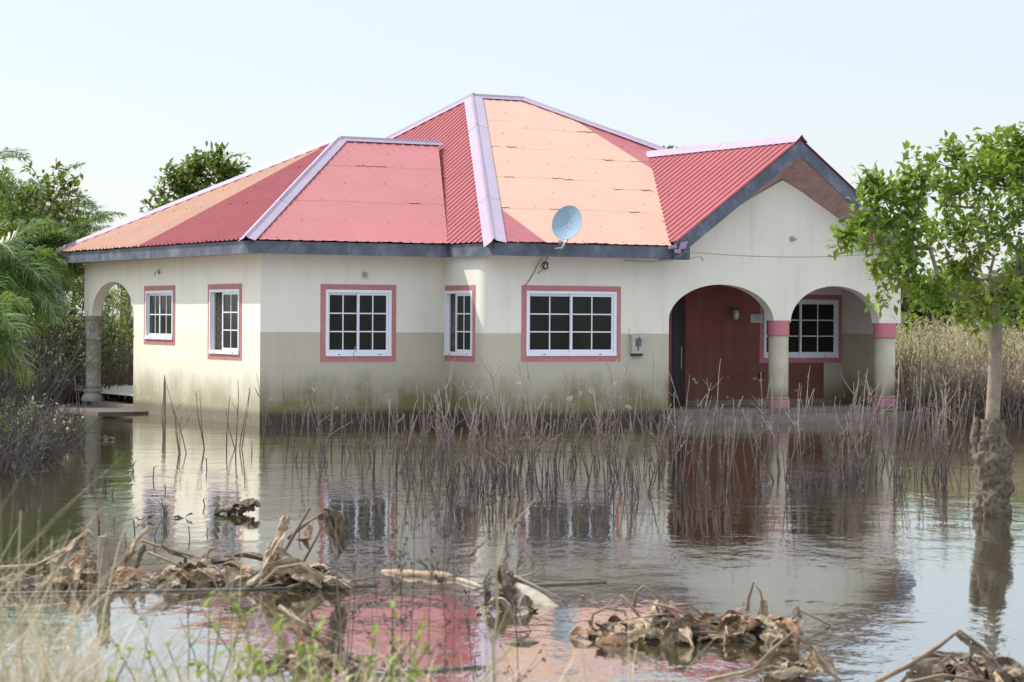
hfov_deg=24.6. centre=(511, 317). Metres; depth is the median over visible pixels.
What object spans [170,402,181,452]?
dead stalk
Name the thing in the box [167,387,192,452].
dead stalk
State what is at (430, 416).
dead stalk
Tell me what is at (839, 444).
dead stalk
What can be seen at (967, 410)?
dead stalk
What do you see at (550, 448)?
dead stalk
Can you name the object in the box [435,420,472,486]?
dead stalk
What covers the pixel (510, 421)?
dead stalk
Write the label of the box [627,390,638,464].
dead stalk
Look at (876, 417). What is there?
dead stalk
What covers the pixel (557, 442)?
dead stalk
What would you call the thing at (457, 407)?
dead stalk
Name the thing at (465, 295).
window
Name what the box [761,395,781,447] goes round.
dead stalk
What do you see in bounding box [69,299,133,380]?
leafy shrub
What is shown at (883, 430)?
dead stalk
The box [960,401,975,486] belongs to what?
dead stalk
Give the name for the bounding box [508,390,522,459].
dead stalk
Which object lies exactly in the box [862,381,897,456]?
dead stalk
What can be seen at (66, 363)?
bare shrub
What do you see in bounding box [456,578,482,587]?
floating banana log
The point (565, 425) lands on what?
dead stalk
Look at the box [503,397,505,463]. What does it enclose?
dead stalk
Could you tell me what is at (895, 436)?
dead stalk
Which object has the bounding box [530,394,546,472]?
dead stalk
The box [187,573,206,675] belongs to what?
dry weed stalk
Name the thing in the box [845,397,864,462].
dead stalk
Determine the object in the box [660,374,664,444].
dead stalk
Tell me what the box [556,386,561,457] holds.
dead stalk
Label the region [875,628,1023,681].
dead banana plant
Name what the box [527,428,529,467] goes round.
dead stalk
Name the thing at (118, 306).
leafy shrub
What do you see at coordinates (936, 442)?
dead stalk
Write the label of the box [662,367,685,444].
dead stalk
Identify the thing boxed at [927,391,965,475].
dead stalk
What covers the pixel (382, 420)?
dead stalk
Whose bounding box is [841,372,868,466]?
dead stalk
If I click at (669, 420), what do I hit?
dead stalk
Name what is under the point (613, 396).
dead stalk
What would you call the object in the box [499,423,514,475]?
dead stalk
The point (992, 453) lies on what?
standing tree
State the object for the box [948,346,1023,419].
bare thicket
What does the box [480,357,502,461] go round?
dead stalk
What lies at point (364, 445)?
dead stalk
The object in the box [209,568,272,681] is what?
dry weed stalk
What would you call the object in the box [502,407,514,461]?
dead stalk
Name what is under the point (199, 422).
dead stalk
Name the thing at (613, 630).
dead banana plant
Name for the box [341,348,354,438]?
dead stalk
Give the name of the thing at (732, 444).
dead stalk
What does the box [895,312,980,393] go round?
leggy shrub
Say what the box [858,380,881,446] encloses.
dead stalk
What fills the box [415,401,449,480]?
dead stalk
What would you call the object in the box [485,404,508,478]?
dead stalk
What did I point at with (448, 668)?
floating cane
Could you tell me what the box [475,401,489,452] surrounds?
dead stalk
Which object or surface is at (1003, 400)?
bare thicket
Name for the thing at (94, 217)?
leafy tree
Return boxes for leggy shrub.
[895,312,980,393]
[899,323,982,386]
[934,313,1023,372]
[937,326,1021,362]
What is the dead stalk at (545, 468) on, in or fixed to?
in the floodwater
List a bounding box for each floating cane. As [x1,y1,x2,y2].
[0,584,376,593]
[377,665,485,675]
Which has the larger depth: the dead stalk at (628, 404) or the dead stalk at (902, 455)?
the dead stalk at (628, 404)
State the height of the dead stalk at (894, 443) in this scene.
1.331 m
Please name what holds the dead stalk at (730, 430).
in the floodwater
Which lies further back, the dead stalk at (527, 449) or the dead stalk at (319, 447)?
the dead stalk at (319, 447)
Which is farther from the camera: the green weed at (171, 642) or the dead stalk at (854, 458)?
the dead stalk at (854, 458)
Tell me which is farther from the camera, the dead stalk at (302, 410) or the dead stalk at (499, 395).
the dead stalk at (499, 395)
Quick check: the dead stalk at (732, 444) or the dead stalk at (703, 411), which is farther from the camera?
the dead stalk at (703, 411)
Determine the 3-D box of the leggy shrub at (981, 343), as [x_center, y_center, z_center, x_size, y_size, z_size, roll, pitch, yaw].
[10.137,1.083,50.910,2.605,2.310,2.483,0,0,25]
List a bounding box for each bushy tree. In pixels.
[896,259,981,346]
[896,282,947,339]
[946,265,1023,347]
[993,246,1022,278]
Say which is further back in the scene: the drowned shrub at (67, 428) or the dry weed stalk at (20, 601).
the drowned shrub at (67, 428)
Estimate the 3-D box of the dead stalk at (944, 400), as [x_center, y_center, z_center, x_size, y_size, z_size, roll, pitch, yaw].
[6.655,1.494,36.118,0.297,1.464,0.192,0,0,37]
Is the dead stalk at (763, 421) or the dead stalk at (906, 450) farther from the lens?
the dead stalk at (763, 421)
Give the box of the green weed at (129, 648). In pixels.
[70,647,150,681]
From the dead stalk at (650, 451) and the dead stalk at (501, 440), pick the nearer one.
the dead stalk at (501, 440)
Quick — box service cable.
[624,252,878,261]
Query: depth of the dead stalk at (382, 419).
36.95 m
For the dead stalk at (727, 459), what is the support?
in the floodwater
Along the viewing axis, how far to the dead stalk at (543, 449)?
27.52 m
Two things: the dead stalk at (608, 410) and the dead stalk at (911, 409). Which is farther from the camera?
the dead stalk at (608, 410)
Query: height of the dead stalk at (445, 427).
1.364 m
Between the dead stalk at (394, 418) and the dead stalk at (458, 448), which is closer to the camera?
the dead stalk at (458, 448)
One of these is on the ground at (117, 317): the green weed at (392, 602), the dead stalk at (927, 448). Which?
the green weed at (392, 602)
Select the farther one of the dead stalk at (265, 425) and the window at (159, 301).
the window at (159, 301)
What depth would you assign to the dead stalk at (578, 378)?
32.05 m
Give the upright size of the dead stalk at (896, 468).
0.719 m
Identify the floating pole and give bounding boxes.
[529,581,606,585]
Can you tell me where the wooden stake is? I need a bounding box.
[163,374,165,421]
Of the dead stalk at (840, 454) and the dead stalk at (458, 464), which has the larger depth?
the dead stalk at (458, 464)
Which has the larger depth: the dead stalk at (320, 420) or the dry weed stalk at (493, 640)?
the dead stalk at (320, 420)
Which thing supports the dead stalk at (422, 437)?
in the floodwater
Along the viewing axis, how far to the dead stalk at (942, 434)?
32.02 m
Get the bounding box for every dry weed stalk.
[8,511,60,680]
[46,530,70,677]
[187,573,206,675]
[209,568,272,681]
[214,527,243,681]
[324,518,370,672]
[330,508,379,681]
[330,518,366,681]
[356,547,401,680]
[366,455,423,672]
[366,518,423,681]
[382,442,447,672]
[412,463,474,679]
[418,492,462,681]
[436,509,474,681]
[452,482,503,679]
[455,497,536,681]
[500,489,545,681]
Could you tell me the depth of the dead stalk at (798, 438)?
29.33 m
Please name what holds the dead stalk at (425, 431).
in the floodwater
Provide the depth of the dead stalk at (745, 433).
36.31 m
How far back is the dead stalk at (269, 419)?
37.62 m
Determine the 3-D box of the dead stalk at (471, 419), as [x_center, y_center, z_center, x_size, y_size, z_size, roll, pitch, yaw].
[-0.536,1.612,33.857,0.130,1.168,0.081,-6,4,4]
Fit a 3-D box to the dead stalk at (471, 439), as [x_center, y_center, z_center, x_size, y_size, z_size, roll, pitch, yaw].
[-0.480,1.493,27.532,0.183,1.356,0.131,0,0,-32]
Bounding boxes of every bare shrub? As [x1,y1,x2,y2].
[0,301,107,417]
[0,316,133,426]
[3,292,113,402]
[62,340,132,399]
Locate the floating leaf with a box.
[505,640,538,644]
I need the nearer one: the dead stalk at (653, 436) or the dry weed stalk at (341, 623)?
the dry weed stalk at (341, 623)
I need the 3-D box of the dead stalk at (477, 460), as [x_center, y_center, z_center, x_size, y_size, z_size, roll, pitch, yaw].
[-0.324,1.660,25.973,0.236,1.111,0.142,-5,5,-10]
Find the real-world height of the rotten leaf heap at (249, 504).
0.175 m
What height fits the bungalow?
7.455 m
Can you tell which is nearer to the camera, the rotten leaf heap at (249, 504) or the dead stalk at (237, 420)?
the rotten leaf heap at (249, 504)
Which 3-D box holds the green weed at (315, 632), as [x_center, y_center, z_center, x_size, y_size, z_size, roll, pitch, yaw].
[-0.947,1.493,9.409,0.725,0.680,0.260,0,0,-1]
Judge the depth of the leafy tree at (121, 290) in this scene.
75.83 m
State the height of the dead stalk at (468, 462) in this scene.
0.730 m
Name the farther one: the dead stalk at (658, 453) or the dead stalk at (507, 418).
the dead stalk at (507, 418)
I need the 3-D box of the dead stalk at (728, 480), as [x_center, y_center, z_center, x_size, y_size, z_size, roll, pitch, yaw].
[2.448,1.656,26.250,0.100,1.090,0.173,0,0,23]
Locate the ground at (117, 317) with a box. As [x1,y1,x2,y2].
[2,316,1004,410]
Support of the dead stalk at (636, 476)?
in the floodwater
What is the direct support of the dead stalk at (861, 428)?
in the floodwater
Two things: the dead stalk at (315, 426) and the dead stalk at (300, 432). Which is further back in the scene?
the dead stalk at (300, 432)
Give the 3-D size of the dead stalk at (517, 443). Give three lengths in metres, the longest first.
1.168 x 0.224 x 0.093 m
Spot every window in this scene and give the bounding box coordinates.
[144,285,174,344]
[207,284,241,359]
[320,284,395,361]
[443,285,475,361]
[521,285,620,361]
[759,295,841,362]
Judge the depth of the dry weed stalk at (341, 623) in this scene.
10.80 m
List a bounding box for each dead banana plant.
[0,527,189,591]
[141,539,256,586]
[210,506,390,590]
[235,605,435,675]
[474,565,566,615]
[570,585,756,647]
[698,581,837,648]
[706,631,859,681]
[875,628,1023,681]
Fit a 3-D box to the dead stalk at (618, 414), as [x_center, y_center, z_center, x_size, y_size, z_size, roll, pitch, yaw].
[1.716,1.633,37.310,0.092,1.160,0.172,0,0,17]
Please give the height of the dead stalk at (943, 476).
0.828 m
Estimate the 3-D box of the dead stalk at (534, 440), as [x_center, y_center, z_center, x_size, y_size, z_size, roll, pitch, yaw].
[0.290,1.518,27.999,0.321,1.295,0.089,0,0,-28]
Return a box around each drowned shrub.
[0,383,104,463]
[0,396,67,476]
[9,396,85,440]
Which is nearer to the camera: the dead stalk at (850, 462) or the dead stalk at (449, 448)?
the dead stalk at (850, 462)
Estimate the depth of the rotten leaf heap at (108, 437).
37.19 m
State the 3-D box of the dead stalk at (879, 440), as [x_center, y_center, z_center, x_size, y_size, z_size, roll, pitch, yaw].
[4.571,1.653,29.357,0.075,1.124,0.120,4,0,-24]
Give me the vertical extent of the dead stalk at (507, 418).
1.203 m
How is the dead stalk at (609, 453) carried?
in the floodwater
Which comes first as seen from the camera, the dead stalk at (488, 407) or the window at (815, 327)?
the dead stalk at (488, 407)
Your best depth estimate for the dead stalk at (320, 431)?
31.34 m
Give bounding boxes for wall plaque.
[750,314,762,322]
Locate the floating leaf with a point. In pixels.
(522, 642)
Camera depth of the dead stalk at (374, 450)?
30.62 m
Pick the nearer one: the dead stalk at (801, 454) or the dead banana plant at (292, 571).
the dead banana plant at (292, 571)
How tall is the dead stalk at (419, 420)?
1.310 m
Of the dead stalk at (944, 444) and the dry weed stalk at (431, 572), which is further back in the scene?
the dead stalk at (944, 444)
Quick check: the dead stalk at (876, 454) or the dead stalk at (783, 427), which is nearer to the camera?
the dead stalk at (876, 454)
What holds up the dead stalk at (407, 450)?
in the floodwater
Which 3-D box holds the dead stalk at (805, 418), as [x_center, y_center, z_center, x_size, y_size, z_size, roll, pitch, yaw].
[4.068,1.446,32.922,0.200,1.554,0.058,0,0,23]
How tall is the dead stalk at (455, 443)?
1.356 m
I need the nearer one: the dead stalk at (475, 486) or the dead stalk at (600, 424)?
the dead stalk at (475, 486)
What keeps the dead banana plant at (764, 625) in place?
on the floodwater
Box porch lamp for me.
[730,306,738,319]
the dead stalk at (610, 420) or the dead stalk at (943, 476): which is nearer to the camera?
the dead stalk at (943, 476)
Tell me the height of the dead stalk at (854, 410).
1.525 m
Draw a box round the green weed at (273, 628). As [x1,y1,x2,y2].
[92,596,285,681]
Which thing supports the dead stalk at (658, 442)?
in the floodwater
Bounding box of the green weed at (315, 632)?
[184,606,364,681]
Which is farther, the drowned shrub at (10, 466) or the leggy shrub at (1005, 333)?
the leggy shrub at (1005, 333)
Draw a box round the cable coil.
[538,257,548,272]
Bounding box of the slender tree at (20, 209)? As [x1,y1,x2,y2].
[0,158,92,390]
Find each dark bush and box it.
[0,288,123,404]
[28,296,133,403]
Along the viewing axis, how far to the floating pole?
17.36 m
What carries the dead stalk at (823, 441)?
in the floodwater
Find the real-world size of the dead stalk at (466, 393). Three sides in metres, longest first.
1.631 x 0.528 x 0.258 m
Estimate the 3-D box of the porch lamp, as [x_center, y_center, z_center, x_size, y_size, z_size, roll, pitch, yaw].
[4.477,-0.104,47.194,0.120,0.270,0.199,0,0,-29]
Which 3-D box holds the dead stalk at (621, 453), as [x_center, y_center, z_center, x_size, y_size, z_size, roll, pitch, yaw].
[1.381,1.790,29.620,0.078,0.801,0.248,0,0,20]
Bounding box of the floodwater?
[0,396,1023,681]
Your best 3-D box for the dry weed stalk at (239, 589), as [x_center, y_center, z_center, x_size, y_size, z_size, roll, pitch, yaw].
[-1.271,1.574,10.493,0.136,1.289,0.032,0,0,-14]
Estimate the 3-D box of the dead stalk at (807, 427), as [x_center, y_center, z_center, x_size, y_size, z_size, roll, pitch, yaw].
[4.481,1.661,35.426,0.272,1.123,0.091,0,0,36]
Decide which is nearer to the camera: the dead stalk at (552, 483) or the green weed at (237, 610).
the green weed at (237, 610)
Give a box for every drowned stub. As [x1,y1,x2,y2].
[88,461,96,481]
[100,468,106,487]
[157,498,167,523]
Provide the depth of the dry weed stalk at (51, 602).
9.59 m
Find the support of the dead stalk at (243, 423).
on the floodwater
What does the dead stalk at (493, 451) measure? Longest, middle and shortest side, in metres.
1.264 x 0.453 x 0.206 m
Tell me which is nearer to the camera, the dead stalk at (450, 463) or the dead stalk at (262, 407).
the dead stalk at (450, 463)
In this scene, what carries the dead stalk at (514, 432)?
in the floodwater
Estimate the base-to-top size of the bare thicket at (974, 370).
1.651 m
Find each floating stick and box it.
[833,633,873,634]
[892,621,917,622]
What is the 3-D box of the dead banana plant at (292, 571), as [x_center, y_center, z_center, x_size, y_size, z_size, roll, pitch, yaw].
[-1.563,1.702,17.205,1.258,0.642,1.007,0,0,-29]
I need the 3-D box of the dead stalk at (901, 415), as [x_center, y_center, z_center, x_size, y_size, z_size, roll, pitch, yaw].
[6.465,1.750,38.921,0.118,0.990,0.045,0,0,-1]
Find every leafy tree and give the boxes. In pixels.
[0,147,42,224]
[0,161,113,252]
[0,194,85,286]
[0,218,84,385]
[0,224,121,323]
[21,231,84,315]
[49,208,126,331]
[71,263,131,360]
[139,140,250,213]
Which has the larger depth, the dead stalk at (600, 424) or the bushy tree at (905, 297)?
the bushy tree at (905, 297)
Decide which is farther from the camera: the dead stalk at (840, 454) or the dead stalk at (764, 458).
the dead stalk at (840, 454)
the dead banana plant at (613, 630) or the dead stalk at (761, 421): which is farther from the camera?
the dead stalk at (761, 421)
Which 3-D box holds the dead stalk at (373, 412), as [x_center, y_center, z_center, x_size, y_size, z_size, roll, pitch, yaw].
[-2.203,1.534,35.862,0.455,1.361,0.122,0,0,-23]
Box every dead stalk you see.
[74,377,83,441]
[79,382,90,428]
[162,395,163,435]
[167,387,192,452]
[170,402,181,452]
[195,391,204,448]
[226,388,249,448]
[226,395,230,448]
[232,385,238,453]
[255,388,285,439]
[256,374,264,443]
[263,399,268,445]
[282,372,288,441]
[291,396,307,460]
[291,404,297,438]
[297,359,305,455]
[306,394,332,457]
[307,409,317,460]
[311,387,320,439]
[311,396,335,463]
[316,391,324,448]
[318,414,321,455]
[319,431,320,464]
[324,381,351,461]
[330,398,336,447]
[339,382,365,439]
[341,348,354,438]
[341,384,345,449]
[341,400,367,455]
[353,385,372,460]
[357,374,382,445]
[359,375,365,442]
[362,413,366,475]
[372,398,380,467]
[375,388,395,441]
[379,399,417,482]
[381,393,386,444]
[387,399,414,466]
[392,394,399,450]
[393,417,413,472]
[395,396,404,475]
[401,396,418,447]
[402,435,410,486]
[403,414,410,453]
[410,413,415,454]
[412,400,429,466]
[412,435,419,482]
[413,406,450,482]
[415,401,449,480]
[416,381,424,453]
[419,408,428,450]
[420,394,429,469]
[422,385,452,472]
[423,391,434,454]
[423,393,433,439]
[428,393,456,457]
[430,391,443,437]
[433,393,482,488]
[434,369,459,468]
[435,393,447,463]
[435,409,440,477]
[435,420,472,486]
[437,390,445,455]
[438,401,450,456]
[444,356,455,445]
[444,372,493,484]
[444,437,453,490]
[446,366,477,449]
[447,427,462,490]
[448,423,456,483]
[463,387,492,476]
[465,388,480,485]
[466,402,503,488]
[466,440,470,483]
[467,394,479,453]
[467,405,491,475]
[467,410,476,486]
[467,441,476,489]
[468,420,491,495]
[473,431,492,495]
[473,454,480,492]
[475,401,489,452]
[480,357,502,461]
[482,378,497,451]
[482,407,496,472]
[482,409,488,450]
[484,404,515,497]
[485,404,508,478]
[487,414,501,456]
[490,351,500,440]
[493,375,535,476]
[493,396,524,479]
[494,438,503,486]
[495,439,504,491]
[499,367,512,464]
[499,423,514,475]
[500,389,522,448]
[500,395,525,498]
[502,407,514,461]
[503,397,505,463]
[503,400,515,495]
[507,360,541,443]
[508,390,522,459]
[510,395,525,471]
[511,419,520,476]
[513,397,523,456]
[513,404,521,478]
[518,413,530,452]
[519,388,561,482]
[525,391,546,483]
[526,362,547,498]
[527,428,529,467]
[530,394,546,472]
[530,416,533,476]
[534,416,554,478]
[541,403,551,486]
[544,434,546,493]
[546,438,556,490]
[550,456,558,501]
[553,420,562,462]
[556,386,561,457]
[558,374,580,466]
[561,418,586,471]
[563,367,578,464]
[564,402,569,446]
[565,408,584,464]
[570,369,589,461]
[571,402,588,480]
[587,408,600,492]
[588,387,617,462]
[588,414,607,465]
[590,383,606,444]
[590,409,628,481]
[592,384,617,474]
[594,389,620,495]
[594,403,597,464]
[595,436,599,471]
[599,407,612,489]
[603,356,617,440]
[604,386,610,436]
[608,396,616,443]
[613,360,628,458]
[613,441,616,500]
[613,446,625,493]
[617,384,623,439]
[618,428,625,474]
[621,368,632,458]
[621,425,638,499]
[625,422,635,485]
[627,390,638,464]
[629,425,632,493]
[629,449,638,498]
[630,414,650,478]
[636,413,670,474]
[640,388,648,459]
[641,409,671,492]
[642,393,657,455]
[648,409,665,460]
[649,358,661,457]
[657,423,662,471]
[659,405,666,449]
[659,409,664,473]
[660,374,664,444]
[661,393,686,482]
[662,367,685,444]
[663,380,673,454]
[668,415,687,480]
[673,427,680,477]
[683,375,692,456]
[684,422,694,484]
[690,419,707,485]
[694,378,721,445]
[697,394,712,459]
[700,395,707,457]
[706,422,712,483]
[706,432,708,496]
[709,403,715,468]
[716,359,720,460]
[718,439,721,474]
[719,405,725,476]
[726,418,735,495]
[726,432,731,489]
[728,398,733,453]
[728,399,734,490]
[733,397,743,457]
[741,408,782,481]
[743,382,769,457]
[743,421,746,446]
[747,398,761,451]
[747,412,760,495]
[755,416,773,490]
[761,383,769,440]
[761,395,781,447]
[767,377,813,471]
[776,397,779,454]
[777,374,785,466]
[778,411,797,495]
[785,412,790,487]
[790,383,813,451]
[793,404,812,483]
[797,385,801,476]
[799,368,809,457]
[800,395,814,450]
[815,408,837,464]
[820,404,835,469]
[820,417,835,459]
[832,397,839,442]
[834,413,845,473]
[835,406,844,470]
[838,411,865,494]
[839,384,866,454]
[839,439,844,489]
[840,372,864,472]
[840,422,857,486]
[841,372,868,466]
[844,402,864,479]
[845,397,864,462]
[845,415,874,491]
[846,430,854,490]
[846,437,854,487]
[850,403,874,476]
[855,428,858,477]
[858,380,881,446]
[860,369,867,489]
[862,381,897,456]
[863,382,878,447]
[865,374,897,458]
[867,395,880,451]
[874,406,881,477]
[875,424,878,479]
[876,386,883,467]
[881,410,895,463]
[886,416,893,466]
[890,445,901,488]
[892,361,905,472]
[892,410,896,478]
[893,396,894,483]
[895,428,905,477]
[897,408,922,474]
[899,394,904,438]
[899,408,917,486]
[902,434,908,472]
[906,404,920,444]
[909,381,919,436]
[912,385,925,440]
[917,354,922,449]
[919,388,936,449]
[920,407,933,449]
[920,435,923,483]
[922,404,944,470]
[926,426,933,470]
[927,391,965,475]
[928,416,936,465]
[931,406,940,453]
[932,375,956,429]
[932,386,958,479]
[932,412,938,479]
[935,396,942,464]
[935,413,942,471]
[936,384,949,465]
[937,368,956,448]
[942,440,947,488]
[943,406,951,484]
[948,418,965,468]
[952,410,955,440]
[955,384,962,453]
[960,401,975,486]
[963,376,972,440]
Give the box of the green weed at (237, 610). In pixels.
[197,592,437,681]
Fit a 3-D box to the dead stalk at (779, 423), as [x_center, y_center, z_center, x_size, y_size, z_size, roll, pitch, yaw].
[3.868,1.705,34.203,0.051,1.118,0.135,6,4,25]
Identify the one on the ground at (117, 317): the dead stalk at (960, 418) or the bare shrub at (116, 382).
the bare shrub at (116, 382)
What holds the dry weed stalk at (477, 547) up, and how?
on the ground at (117, 317)
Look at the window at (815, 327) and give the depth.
48.26 m
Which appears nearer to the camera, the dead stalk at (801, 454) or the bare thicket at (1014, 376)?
the dead stalk at (801, 454)
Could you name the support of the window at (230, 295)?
in the bungalow
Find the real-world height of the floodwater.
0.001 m
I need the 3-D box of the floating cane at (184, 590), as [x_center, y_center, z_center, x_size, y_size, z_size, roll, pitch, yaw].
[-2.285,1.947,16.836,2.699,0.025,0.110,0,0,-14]
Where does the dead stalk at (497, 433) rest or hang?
in the floodwater
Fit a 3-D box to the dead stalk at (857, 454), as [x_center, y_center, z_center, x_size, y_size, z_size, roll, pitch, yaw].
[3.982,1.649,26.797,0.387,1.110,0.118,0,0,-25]
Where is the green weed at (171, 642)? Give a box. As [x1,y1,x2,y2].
[162,586,239,681]
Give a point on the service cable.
(732, 255)
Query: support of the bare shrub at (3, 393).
on the ground at (117, 317)
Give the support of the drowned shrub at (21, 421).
on the ground at (117, 317)
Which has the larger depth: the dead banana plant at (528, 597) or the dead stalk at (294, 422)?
the dead stalk at (294, 422)
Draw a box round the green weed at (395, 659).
[320,623,442,681]
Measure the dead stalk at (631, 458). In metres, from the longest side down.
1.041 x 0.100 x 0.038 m
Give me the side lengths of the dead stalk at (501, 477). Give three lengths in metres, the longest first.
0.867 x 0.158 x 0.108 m
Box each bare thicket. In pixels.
[865,348,985,414]
[894,351,1015,420]
[937,347,1022,401]
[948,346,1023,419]
[956,349,1023,420]
[977,354,1023,412]
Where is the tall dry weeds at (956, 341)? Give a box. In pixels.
[895,313,1023,420]
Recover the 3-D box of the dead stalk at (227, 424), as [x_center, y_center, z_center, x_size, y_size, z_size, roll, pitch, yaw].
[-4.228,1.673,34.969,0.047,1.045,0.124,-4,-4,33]
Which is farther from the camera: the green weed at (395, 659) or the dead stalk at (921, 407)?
the dead stalk at (921, 407)
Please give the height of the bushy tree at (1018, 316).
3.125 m
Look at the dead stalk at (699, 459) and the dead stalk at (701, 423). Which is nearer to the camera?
the dead stalk at (699, 459)
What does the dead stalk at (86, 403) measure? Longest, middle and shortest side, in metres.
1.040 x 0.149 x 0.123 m
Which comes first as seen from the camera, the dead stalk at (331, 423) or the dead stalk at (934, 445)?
the dead stalk at (934, 445)
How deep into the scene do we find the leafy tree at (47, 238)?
50.89 m
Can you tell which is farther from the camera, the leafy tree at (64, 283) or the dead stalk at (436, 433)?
the leafy tree at (64, 283)
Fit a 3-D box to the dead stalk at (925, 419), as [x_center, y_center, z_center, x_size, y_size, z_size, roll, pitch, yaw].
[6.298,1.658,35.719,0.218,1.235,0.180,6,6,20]
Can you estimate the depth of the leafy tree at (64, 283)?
55.20 m
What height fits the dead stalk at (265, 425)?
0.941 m
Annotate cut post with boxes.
[96,532,110,589]
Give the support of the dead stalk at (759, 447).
in the floodwater
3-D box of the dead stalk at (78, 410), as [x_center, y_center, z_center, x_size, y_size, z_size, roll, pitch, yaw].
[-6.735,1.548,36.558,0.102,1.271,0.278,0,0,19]
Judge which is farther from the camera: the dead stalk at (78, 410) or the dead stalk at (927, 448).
the dead stalk at (78, 410)
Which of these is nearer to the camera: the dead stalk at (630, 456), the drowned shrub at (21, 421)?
the dead stalk at (630, 456)
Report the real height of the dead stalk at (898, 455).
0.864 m
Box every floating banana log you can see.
[381,569,460,580]
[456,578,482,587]
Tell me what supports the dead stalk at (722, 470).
in the floodwater
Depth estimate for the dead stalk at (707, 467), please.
25.93 m
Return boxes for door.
[671,297,685,407]
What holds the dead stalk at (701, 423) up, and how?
in the floodwater
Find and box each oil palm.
[0,217,72,339]
[0,291,39,392]
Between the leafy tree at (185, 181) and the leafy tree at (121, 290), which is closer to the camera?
the leafy tree at (185, 181)
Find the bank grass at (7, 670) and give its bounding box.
[0,458,766,681]
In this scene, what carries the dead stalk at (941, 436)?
in the floodwater
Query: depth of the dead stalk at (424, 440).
30.83 m
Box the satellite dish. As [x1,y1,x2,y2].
[552,205,581,250]
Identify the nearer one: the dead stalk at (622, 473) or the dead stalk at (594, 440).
the dead stalk at (622, 473)
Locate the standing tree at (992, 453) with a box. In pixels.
[823,121,1023,515]
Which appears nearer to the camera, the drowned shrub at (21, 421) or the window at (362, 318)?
the drowned shrub at (21, 421)
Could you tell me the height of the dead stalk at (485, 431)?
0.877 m
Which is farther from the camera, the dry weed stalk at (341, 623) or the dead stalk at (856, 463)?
the dead stalk at (856, 463)
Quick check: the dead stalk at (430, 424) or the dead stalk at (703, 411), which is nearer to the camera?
the dead stalk at (430, 424)
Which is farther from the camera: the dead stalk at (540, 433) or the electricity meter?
the electricity meter
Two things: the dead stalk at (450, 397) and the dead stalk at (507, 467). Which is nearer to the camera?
the dead stalk at (507, 467)
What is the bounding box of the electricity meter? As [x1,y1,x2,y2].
[629,328,644,355]
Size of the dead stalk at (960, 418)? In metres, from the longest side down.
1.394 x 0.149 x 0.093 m
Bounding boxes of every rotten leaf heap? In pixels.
[98,436,114,439]
[215,498,260,513]
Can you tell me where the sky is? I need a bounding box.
[0,0,1023,316]
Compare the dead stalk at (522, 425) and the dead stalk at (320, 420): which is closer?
the dead stalk at (522, 425)
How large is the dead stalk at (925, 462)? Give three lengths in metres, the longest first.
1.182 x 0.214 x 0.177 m
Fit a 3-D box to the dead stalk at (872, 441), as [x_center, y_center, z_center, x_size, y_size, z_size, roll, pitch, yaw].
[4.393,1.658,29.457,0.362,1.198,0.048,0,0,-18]
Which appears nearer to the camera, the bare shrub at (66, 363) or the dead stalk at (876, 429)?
the dead stalk at (876, 429)
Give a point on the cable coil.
(543, 266)
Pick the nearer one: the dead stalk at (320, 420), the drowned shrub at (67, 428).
the dead stalk at (320, 420)
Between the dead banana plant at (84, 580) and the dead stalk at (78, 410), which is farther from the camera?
the dead stalk at (78, 410)
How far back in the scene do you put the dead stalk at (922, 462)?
28.28 m
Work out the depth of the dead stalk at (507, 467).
25.61 m
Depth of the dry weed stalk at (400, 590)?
11.40 m
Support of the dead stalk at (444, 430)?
in the floodwater
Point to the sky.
(123, 89)
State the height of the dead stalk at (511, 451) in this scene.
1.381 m
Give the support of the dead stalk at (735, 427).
in the floodwater
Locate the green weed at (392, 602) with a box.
[287,595,518,681]
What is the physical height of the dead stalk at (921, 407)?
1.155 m
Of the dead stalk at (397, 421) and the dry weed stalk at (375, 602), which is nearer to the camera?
the dry weed stalk at (375, 602)
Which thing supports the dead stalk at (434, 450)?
in the floodwater
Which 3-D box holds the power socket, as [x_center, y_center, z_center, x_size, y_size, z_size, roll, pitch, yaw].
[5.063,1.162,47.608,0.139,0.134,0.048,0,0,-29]
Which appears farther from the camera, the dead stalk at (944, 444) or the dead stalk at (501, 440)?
the dead stalk at (501, 440)
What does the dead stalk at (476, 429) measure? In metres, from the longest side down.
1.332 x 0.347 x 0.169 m
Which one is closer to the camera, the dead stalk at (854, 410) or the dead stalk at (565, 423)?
the dead stalk at (854, 410)
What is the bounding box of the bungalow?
[43,92,922,425]
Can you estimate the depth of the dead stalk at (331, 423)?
31.90 m
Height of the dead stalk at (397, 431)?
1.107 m
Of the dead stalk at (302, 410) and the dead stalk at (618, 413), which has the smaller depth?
the dead stalk at (618, 413)
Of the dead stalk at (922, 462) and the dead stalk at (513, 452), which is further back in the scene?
the dead stalk at (513, 452)
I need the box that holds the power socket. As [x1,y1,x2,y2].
[758,372,764,378]
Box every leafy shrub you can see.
[49,276,133,395]
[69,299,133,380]
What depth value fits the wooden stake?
43.63 m
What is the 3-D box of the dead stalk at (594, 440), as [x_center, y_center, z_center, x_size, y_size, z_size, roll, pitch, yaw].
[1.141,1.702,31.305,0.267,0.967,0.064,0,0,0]
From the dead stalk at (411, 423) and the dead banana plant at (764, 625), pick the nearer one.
the dead banana plant at (764, 625)
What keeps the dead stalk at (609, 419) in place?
in the floodwater
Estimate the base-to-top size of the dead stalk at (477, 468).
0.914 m
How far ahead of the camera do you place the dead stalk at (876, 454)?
29.08 m
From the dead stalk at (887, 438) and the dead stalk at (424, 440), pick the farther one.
the dead stalk at (887, 438)

